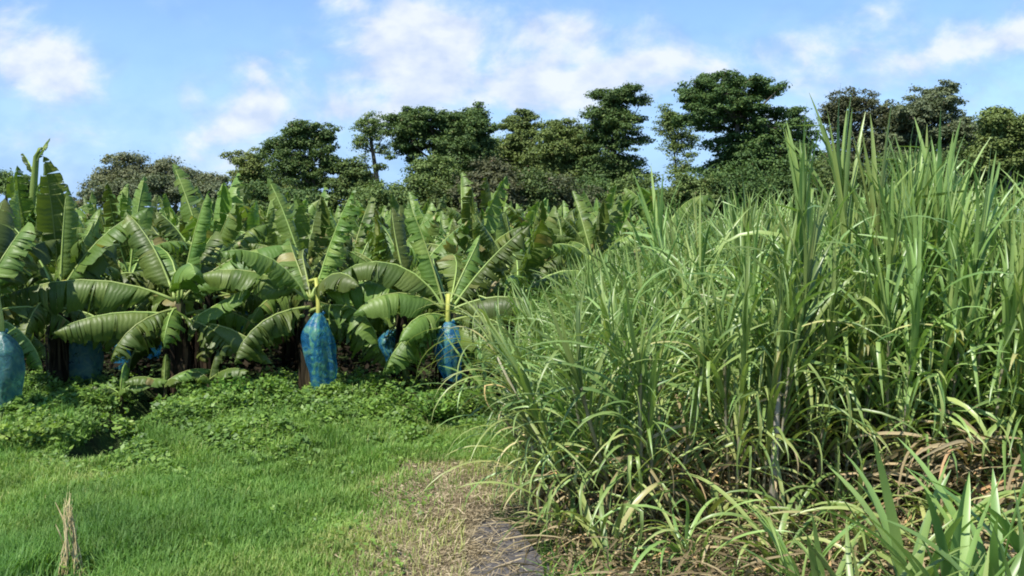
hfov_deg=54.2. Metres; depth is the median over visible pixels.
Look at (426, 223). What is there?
banana plant
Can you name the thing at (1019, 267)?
sugarcane clump
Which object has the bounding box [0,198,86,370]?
banana plant
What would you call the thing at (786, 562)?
cane shoot
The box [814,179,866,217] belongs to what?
sugarcane clump
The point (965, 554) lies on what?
cane shoot
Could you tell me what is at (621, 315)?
sugarcane clump
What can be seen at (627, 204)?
banana plant
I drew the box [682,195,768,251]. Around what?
sugarcane clump
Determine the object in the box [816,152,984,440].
sugarcane clump
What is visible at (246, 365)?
ground litter
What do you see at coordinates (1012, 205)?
sugarcane clump
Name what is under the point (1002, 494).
cane regrowth
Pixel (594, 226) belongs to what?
banana plant
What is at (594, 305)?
sugarcane clump
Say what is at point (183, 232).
banana plant
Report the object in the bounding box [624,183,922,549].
sugarcane clump
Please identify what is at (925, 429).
sugarcane clump
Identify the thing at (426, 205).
banana plant
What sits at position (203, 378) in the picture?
banana sucker
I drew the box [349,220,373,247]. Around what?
banana plant
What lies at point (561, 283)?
sugarcane clump
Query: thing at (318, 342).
bunch bag
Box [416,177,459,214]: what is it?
bush
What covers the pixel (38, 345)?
banana plant
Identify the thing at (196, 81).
sky
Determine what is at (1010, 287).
sugarcane clump
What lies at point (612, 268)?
sugarcane clump
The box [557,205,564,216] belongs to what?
banana plant
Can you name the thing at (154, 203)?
banana plant
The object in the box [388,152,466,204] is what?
broadleaf tree
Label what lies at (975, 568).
cane shoot
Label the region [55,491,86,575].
dry grass tuft
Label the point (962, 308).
sugarcane clump
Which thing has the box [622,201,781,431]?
sugarcane clump
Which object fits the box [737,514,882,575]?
cane shoot
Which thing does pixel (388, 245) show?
banana plant
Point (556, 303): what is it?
sugarcane clump
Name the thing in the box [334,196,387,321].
banana plant
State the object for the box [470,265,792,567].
sugarcane clump
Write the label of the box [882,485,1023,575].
cane shoot
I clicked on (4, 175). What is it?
broadleaf tree
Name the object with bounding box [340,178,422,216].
bush
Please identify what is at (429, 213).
banana plant
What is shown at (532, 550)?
path
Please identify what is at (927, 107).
broadleaf tree
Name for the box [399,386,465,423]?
shrub
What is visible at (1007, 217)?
sugarcane clump
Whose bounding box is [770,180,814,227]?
sugarcane clump
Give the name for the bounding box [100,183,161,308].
banana plant
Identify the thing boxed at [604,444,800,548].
cane regrowth
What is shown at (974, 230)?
sugarcane clump
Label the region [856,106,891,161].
broadleaf tree
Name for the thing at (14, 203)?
banana plant
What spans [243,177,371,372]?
banana plant
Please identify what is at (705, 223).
sugarcane clump
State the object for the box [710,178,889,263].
sugarcane clump
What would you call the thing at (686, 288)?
sugarcane clump
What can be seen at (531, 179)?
bush
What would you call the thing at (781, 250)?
sugarcane clump
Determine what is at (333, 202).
broadleaf tree
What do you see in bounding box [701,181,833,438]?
sugarcane clump
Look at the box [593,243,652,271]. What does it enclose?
sugarcane clump
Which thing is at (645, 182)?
bush
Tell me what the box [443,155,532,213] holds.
bush
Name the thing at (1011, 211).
sugarcane clump
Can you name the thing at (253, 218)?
banana plant
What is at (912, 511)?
cane regrowth
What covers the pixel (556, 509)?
cane regrowth
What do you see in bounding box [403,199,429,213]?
banana plant
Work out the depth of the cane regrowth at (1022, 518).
7.74 m
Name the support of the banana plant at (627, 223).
on the ground at (99, 442)
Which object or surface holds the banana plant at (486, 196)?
on the ground at (99, 442)
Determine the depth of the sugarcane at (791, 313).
8.49 m
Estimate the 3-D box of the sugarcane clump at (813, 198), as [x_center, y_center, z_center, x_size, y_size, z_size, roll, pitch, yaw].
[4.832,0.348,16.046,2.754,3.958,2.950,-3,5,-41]
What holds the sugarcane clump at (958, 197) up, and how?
on the ground at (99, 442)
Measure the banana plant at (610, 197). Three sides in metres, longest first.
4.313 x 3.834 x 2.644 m
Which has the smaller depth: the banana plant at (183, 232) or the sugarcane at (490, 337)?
the sugarcane at (490, 337)
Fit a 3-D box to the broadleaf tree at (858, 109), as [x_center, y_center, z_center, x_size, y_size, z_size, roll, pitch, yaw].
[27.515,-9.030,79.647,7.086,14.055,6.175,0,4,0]
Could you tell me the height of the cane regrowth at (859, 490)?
1.192 m
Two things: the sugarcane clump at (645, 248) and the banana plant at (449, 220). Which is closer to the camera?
the sugarcane clump at (645, 248)
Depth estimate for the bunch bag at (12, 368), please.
13.26 m
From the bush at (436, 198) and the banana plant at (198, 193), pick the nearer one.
the banana plant at (198, 193)
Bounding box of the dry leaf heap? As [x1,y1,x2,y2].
[816,404,1023,554]
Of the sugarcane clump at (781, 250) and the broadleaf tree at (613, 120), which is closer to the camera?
the sugarcane clump at (781, 250)
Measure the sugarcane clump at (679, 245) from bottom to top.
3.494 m
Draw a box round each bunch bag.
[0,329,25,410]
[69,339,103,386]
[113,345,130,369]
[148,342,161,358]
[301,311,336,389]
[378,329,395,361]
[433,319,463,381]
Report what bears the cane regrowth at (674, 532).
on the ground at (99, 442)
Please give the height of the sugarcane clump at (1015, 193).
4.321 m
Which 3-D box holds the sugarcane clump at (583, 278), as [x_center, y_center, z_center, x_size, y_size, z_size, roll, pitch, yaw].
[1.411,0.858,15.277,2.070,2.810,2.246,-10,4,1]
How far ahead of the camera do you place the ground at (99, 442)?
13.66 m
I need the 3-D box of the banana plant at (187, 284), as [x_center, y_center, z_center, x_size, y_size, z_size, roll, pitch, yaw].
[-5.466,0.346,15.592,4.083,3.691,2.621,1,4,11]
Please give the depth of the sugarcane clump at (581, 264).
20.74 m
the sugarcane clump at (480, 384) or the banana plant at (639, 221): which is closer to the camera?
the sugarcane clump at (480, 384)
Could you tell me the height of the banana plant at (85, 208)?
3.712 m
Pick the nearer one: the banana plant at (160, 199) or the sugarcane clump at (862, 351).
the sugarcane clump at (862, 351)
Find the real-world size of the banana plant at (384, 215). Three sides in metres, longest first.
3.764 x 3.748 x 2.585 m
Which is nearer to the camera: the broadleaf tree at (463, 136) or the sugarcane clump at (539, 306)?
the sugarcane clump at (539, 306)
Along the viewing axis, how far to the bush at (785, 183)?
70.38 m
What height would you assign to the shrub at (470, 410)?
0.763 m
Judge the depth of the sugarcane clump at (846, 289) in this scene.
11.38 m
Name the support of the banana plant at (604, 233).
on the ground at (99, 442)
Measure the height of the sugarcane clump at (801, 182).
4.373 m
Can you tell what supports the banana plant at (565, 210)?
on the ground at (99, 442)
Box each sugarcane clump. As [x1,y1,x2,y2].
[408,295,675,512]
[435,266,609,446]
[460,292,610,468]
[460,292,669,549]
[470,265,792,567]
[486,266,632,490]
[495,261,608,386]
[507,229,743,509]
[517,255,718,467]
[518,240,716,476]
[525,257,598,321]
[528,261,612,333]
[530,245,720,440]
[539,256,635,343]
[544,242,613,323]
[549,248,683,296]
[551,265,637,318]
[560,248,652,291]
[583,237,651,284]
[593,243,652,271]
[596,189,782,487]
[597,242,648,277]
[603,188,779,270]
[611,213,772,472]
[613,197,730,283]
[622,189,896,506]
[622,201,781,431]
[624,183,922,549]
[625,168,792,461]
[626,247,729,416]
[629,195,715,254]
[630,212,759,430]
[636,193,711,262]
[645,208,727,270]
[647,197,724,261]
[666,205,727,244]
[674,177,851,422]
[675,106,864,504]
[677,202,824,470]
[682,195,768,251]
[685,208,928,507]
[692,180,793,271]
[693,222,859,480]
[695,187,789,259]
[697,180,1003,522]
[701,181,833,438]
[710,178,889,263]
[711,85,1023,515]
[713,198,757,240]
[716,169,1003,498]
[734,204,880,453]
[738,186,836,237]
[761,206,989,479]
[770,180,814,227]
[773,214,875,460]
[774,171,1019,479]
[783,149,1023,527]
[813,125,1021,484]
[813,184,867,245]
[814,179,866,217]
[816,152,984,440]
[816,188,867,219]
[817,177,1000,266]
[818,153,1023,440]
[819,197,1001,499]
[823,173,896,233]
[827,175,993,451]
[864,167,1023,524]
[869,142,1023,485]
[920,195,1023,526]
[922,176,1023,509]
[951,171,1019,472]
[953,159,1020,220]
[961,191,1023,449]
[969,171,1023,242]
[990,187,1023,221]
[991,173,1023,240]
[996,172,1023,219]
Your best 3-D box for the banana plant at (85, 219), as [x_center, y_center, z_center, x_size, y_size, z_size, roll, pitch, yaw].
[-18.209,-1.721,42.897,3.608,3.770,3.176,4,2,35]
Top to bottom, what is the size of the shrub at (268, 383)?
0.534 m
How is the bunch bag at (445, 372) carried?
hanging from the banana plant at (424, 281)
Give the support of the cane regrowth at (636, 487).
on the ground at (99, 442)
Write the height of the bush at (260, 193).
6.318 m
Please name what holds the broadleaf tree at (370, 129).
on the ground at (99, 442)
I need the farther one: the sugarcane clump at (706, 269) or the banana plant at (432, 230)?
the banana plant at (432, 230)
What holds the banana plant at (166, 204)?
on the ground at (99, 442)
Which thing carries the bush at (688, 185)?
on the ground at (99, 442)
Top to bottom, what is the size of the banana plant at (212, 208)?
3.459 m
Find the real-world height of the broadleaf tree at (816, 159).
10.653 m
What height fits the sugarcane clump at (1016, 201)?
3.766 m
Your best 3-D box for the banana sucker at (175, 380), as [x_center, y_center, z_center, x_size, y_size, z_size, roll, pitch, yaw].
[-5.077,1.442,14.700,1.172,0.922,0.672,0,4,0]
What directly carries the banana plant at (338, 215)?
on the ground at (99, 442)
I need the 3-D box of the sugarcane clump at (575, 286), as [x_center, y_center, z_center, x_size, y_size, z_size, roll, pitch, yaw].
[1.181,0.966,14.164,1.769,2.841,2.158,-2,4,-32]
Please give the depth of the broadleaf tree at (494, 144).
94.51 m
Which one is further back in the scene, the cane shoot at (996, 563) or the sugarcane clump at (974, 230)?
the sugarcane clump at (974, 230)
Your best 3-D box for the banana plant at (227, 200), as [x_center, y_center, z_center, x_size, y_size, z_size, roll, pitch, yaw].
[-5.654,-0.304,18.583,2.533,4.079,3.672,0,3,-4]
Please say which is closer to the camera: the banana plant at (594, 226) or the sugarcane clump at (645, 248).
the sugarcane clump at (645, 248)
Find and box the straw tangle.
[484,461,1016,575]
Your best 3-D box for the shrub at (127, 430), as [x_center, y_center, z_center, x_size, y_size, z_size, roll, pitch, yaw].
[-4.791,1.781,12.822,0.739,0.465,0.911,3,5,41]
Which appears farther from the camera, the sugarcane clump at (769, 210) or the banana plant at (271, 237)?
the banana plant at (271, 237)
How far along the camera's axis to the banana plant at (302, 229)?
18.76 m
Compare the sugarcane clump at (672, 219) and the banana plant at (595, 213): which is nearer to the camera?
the sugarcane clump at (672, 219)
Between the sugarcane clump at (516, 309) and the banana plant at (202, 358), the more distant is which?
the banana plant at (202, 358)
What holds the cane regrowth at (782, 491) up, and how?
on the ground at (99, 442)
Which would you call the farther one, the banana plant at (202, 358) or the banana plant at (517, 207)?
the banana plant at (517, 207)
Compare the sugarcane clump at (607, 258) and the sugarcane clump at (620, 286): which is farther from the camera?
the sugarcane clump at (607, 258)
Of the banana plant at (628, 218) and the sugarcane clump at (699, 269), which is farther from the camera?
the banana plant at (628, 218)
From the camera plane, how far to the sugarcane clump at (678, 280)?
10.86 m
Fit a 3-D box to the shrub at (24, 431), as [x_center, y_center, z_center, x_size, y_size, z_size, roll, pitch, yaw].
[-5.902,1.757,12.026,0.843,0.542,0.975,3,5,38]
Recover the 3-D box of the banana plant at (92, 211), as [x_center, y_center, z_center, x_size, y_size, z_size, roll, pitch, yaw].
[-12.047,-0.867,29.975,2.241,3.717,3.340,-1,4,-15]
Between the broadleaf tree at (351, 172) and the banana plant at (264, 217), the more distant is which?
the broadleaf tree at (351, 172)
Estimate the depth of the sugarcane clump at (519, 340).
10.87 m
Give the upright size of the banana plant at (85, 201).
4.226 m
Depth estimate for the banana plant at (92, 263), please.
15.49 m
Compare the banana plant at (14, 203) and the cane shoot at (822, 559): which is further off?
the banana plant at (14, 203)
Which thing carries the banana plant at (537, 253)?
on the ground at (99, 442)
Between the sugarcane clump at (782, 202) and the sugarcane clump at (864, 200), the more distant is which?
the sugarcane clump at (782, 202)
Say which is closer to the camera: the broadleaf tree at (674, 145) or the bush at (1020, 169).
the bush at (1020, 169)
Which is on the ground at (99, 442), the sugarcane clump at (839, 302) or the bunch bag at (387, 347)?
the sugarcane clump at (839, 302)
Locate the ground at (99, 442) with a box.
[4,319,970,575]
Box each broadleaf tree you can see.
[0,168,44,200]
[68,168,229,212]
[77,150,196,193]
[171,167,232,197]
[219,146,295,190]
[226,173,358,212]
[253,118,344,197]
[321,156,389,197]
[348,110,391,180]
[377,100,503,178]
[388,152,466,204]
[489,135,503,156]
[494,107,550,173]
[517,117,602,186]
[568,82,657,187]
[650,103,703,174]
[670,69,823,179]
[808,150,832,169]
[815,86,895,168]
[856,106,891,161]
[869,79,980,162]
[962,104,1023,210]
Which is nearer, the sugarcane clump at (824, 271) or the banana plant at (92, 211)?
the sugarcane clump at (824, 271)
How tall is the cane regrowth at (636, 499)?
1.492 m
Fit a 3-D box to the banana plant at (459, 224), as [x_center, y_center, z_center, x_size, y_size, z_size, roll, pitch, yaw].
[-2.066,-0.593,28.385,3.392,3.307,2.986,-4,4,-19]
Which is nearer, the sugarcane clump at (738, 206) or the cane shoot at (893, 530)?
the cane shoot at (893, 530)
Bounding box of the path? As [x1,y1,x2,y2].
[465,518,554,575]
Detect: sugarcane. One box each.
[395,292,542,530]
[705,255,862,538]
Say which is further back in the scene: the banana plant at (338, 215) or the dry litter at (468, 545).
the banana plant at (338, 215)
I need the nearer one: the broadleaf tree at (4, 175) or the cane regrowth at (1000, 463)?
the cane regrowth at (1000, 463)
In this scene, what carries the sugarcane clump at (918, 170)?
on the ground at (99, 442)
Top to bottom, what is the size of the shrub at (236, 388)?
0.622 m
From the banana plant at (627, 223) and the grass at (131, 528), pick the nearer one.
the grass at (131, 528)
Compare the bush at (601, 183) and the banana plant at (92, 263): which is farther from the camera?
the bush at (601, 183)
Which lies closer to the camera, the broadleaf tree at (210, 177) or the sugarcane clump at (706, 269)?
the sugarcane clump at (706, 269)
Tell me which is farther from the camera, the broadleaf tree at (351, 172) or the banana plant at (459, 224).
the broadleaf tree at (351, 172)
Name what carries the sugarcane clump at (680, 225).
on the ground at (99, 442)
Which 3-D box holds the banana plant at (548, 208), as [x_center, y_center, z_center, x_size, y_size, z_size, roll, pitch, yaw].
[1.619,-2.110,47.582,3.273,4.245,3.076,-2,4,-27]
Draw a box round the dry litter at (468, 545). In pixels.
[309,436,1009,575]
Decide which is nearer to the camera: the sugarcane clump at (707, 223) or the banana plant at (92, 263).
the banana plant at (92, 263)
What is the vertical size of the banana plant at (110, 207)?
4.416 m
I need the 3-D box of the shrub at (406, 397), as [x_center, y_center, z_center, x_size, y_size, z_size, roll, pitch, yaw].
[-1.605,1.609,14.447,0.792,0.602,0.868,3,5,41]
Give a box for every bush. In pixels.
[243,177,325,213]
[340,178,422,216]
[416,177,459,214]
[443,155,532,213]
[511,161,572,212]
[535,170,605,212]
[571,175,622,212]
[598,167,693,217]
[657,167,730,222]
[695,160,789,220]
[755,155,819,213]
[788,157,878,213]
[863,147,954,207]
[908,135,1014,198]
[969,146,1023,210]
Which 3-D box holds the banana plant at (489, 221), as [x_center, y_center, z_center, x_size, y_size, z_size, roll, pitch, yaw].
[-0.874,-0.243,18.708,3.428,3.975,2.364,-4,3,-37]
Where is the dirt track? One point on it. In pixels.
(471, 529)
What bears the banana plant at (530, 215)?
on the ground at (99, 442)
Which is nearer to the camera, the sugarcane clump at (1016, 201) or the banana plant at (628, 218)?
the sugarcane clump at (1016, 201)
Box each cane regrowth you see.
[458,464,650,563]
[495,428,727,575]
[535,444,742,553]
[594,468,793,574]
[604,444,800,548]
[674,473,907,575]
[706,408,883,562]
[715,464,1002,573]
[723,422,936,538]
[791,488,1023,575]
[829,451,1016,543]
[907,491,1023,557]
[913,445,1023,536]
[971,464,1023,529]
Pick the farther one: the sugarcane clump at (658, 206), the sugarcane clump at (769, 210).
the sugarcane clump at (769, 210)
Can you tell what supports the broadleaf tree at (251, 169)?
on the ground at (99, 442)
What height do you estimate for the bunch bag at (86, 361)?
1.296 m
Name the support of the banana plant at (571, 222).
on the ground at (99, 442)
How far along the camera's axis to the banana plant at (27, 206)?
20.84 m
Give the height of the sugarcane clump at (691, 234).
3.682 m
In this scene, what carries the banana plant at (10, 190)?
on the ground at (99, 442)
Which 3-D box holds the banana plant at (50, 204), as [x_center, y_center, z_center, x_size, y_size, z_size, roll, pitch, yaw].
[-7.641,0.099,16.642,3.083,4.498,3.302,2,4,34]
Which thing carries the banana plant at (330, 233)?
on the ground at (99, 442)
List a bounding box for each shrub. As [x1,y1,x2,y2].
[0,414,73,452]
[101,408,180,441]
[205,368,250,407]
[252,372,309,403]
[367,377,438,405]
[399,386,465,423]
[455,375,498,417]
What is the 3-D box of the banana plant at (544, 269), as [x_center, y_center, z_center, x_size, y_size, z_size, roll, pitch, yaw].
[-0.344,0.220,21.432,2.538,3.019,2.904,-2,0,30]
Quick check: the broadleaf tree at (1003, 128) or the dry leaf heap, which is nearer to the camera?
the dry leaf heap
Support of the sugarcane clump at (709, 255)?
on the ground at (99, 442)
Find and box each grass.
[0,378,531,575]
[515,487,1015,575]
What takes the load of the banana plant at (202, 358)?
on the ground at (99, 442)
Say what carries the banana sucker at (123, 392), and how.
on the ground at (99, 442)
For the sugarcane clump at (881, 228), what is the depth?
11.98 m
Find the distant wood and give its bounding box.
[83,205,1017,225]
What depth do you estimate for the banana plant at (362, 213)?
29.93 m
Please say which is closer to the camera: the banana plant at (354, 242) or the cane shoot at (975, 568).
the cane shoot at (975, 568)
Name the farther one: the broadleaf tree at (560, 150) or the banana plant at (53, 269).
the broadleaf tree at (560, 150)
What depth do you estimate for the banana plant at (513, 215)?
26.94 m
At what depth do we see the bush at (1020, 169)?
69.69 m
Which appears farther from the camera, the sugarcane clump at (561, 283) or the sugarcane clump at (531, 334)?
the sugarcane clump at (561, 283)
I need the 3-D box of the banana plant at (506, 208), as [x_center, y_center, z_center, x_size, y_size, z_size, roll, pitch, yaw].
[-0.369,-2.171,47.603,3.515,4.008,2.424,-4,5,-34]
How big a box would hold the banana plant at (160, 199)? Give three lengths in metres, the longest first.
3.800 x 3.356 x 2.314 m
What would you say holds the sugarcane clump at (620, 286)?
on the ground at (99, 442)
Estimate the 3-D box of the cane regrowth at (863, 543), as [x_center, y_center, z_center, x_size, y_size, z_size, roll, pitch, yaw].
[2.669,1.961,7.627,1.840,1.141,1.690,-2,4,-24]
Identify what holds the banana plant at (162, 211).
on the ground at (99, 442)
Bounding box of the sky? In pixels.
[0,0,1023,213]
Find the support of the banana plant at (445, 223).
on the ground at (99, 442)
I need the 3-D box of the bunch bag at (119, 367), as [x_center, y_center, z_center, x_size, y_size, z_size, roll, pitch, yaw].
[-7.269,1.333,18.630,0.331,0.656,0.340,0,4,0]
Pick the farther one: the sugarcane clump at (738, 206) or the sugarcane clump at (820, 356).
the sugarcane clump at (738, 206)
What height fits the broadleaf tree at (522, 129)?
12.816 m
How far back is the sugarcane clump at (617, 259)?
17.99 m
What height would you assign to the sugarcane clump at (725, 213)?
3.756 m
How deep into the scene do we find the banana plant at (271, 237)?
20.84 m
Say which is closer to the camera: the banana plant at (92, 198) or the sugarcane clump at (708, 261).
the sugarcane clump at (708, 261)
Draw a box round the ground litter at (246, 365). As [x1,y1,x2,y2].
[4,310,543,403]
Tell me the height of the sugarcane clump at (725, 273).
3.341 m
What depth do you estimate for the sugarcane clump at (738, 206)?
15.38 m
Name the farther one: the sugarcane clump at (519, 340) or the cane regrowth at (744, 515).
the sugarcane clump at (519, 340)
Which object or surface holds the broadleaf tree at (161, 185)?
on the ground at (99, 442)
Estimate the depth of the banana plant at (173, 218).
24.68 m
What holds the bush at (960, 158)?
on the ground at (99, 442)
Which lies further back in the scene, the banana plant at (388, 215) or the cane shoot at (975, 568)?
the banana plant at (388, 215)
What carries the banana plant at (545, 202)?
on the ground at (99, 442)
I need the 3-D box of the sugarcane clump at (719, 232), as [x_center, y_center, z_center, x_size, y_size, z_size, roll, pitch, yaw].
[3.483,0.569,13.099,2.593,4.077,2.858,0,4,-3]
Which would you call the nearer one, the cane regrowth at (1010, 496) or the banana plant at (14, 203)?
the cane regrowth at (1010, 496)
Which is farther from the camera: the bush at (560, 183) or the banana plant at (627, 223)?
the bush at (560, 183)
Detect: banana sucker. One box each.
[89,363,168,413]
[124,354,210,401]
[192,350,249,391]
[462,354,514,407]
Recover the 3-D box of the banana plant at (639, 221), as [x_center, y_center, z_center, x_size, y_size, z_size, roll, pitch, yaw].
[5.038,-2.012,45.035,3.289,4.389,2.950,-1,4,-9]
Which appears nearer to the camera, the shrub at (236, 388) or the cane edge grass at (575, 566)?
the cane edge grass at (575, 566)
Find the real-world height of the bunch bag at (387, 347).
0.745 m
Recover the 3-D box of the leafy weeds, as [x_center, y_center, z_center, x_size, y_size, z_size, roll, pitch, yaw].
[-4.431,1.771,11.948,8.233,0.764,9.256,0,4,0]
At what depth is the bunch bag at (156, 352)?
19.24 m
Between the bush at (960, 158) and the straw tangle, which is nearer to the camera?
the straw tangle
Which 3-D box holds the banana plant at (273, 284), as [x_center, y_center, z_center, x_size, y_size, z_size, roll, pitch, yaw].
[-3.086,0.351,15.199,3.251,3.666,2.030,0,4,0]
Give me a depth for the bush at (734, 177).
68.32 m
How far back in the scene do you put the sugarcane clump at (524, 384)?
8.58 m
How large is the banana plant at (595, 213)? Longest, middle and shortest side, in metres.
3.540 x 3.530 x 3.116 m
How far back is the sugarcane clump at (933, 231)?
9.49 m
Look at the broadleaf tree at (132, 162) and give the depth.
122.54 m
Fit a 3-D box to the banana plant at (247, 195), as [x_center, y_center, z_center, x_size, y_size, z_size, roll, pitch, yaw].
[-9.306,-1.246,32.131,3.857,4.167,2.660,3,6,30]
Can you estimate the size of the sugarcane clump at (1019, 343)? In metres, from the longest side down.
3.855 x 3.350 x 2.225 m
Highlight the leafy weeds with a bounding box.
[0,365,488,575]
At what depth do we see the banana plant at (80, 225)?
24.90 m
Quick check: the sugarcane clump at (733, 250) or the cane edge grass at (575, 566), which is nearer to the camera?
the cane edge grass at (575, 566)
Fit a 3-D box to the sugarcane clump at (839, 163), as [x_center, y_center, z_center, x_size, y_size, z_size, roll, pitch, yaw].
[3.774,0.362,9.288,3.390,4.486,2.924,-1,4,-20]
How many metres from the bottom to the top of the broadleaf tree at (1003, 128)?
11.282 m
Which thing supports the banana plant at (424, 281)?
on the ground at (99, 442)
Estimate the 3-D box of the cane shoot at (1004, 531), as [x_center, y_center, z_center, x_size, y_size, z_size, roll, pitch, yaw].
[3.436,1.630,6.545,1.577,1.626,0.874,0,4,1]
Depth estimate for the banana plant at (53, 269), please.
20.81 m
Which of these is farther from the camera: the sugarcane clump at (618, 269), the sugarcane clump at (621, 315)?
the sugarcane clump at (618, 269)
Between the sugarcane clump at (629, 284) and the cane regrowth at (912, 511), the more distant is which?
the sugarcane clump at (629, 284)
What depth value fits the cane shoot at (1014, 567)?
5.68 m
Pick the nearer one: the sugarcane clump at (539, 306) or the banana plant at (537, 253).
the sugarcane clump at (539, 306)
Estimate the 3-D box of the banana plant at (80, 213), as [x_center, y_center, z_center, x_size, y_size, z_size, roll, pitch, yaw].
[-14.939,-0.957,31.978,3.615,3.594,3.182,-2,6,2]
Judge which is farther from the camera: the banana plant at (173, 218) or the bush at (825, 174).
the bush at (825, 174)
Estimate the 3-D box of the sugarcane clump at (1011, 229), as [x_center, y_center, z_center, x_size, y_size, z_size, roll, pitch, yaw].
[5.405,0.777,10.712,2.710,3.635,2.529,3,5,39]
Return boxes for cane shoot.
[736,500,864,575]
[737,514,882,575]
[786,516,984,575]
[813,462,1023,575]
[828,437,980,575]
[843,542,1023,575]
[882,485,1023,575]
[888,553,984,575]
[897,437,1023,575]
[907,447,1023,564]
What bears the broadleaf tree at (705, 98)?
on the ground at (99, 442)
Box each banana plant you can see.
[0,191,284,398]
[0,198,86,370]
[1,156,168,344]
[2,189,148,392]
[3,200,78,273]
[4,190,88,364]
[5,176,21,219]
[7,229,54,363]
[9,204,89,225]
[13,139,85,338]
[47,176,182,354]
[75,204,103,221]
[77,194,129,292]
[82,202,137,224]
[83,197,103,214]
[87,197,130,230]
[90,191,96,208]
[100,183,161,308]
[118,219,251,349]
[126,203,280,381]
[128,199,227,292]
[134,163,268,369]
[149,194,170,218]
[158,195,167,215]
[159,192,175,225]
[159,198,185,236]
[169,188,252,289]
[195,185,243,207]
[203,191,399,395]
[211,185,252,206]
[235,200,318,298]
[237,194,349,367]
[240,191,290,248]
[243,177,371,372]
[256,195,329,354]
[263,199,333,254]
[301,232,375,340]
[309,204,465,332]
[310,209,390,351]
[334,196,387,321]
[335,205,348,220]
[338,202,544,405]
[342,204,358,232]
[345,207,476,388]
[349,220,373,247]
[350,203,415,246]
[355,200,388,222]
[357,205,383,228]
[361,203,462,323]
[371,192,473,352]
[373,209,390,221]
[375,172,540,373]
[402,207,477,253]
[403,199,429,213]
[408,191,448,235]
[414,204,460,252]
[432,206,597,395]
[445,206,532,230]
[445,210,455,228]
[453,177,573,326]
[475,235,564,296]
[499,201,542,294]
[499,201,566,292]
[502,203,565,241]
[504,203,522,211]
[506,198,546,212]
[525,212,603,275]
[526,206,601,234]
[537,208,611,234]
[544,190,643,288]
[546,199,549,213]
[548,199,642,268]
[555,222,598,264]
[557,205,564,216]
[562,200,582,218]
[575,185,620,236]
[592,214,681,258]
[612,213,669,251]
[615,187,727,268]
[616,196,641,226]
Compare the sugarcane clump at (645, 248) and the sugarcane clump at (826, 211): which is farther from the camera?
the sugarcane clump at (645, 248)
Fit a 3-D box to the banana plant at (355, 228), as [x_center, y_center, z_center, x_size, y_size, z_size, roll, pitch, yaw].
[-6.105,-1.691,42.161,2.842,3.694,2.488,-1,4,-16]
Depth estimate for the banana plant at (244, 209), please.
25.53 m
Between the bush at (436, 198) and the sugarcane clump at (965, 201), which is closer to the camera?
the sugarcane clump at (965, 201)
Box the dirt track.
[348,459,492,575]
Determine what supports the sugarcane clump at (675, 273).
on the ground at (99, 442)
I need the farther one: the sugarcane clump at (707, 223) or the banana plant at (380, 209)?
the banana plant at (380, 209)
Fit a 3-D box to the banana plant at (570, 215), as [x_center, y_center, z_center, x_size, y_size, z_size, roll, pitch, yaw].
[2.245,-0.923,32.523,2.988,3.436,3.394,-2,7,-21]
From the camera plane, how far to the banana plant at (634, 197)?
24.92 m
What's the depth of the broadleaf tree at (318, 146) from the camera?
80.58 m
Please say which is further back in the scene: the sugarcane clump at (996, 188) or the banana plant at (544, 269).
the banana plant at (544, 269)
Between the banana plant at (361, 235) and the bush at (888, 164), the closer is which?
the banana plant at (361, 235)
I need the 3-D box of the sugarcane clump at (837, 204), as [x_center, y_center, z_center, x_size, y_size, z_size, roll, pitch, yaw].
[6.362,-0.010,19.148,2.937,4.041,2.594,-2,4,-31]

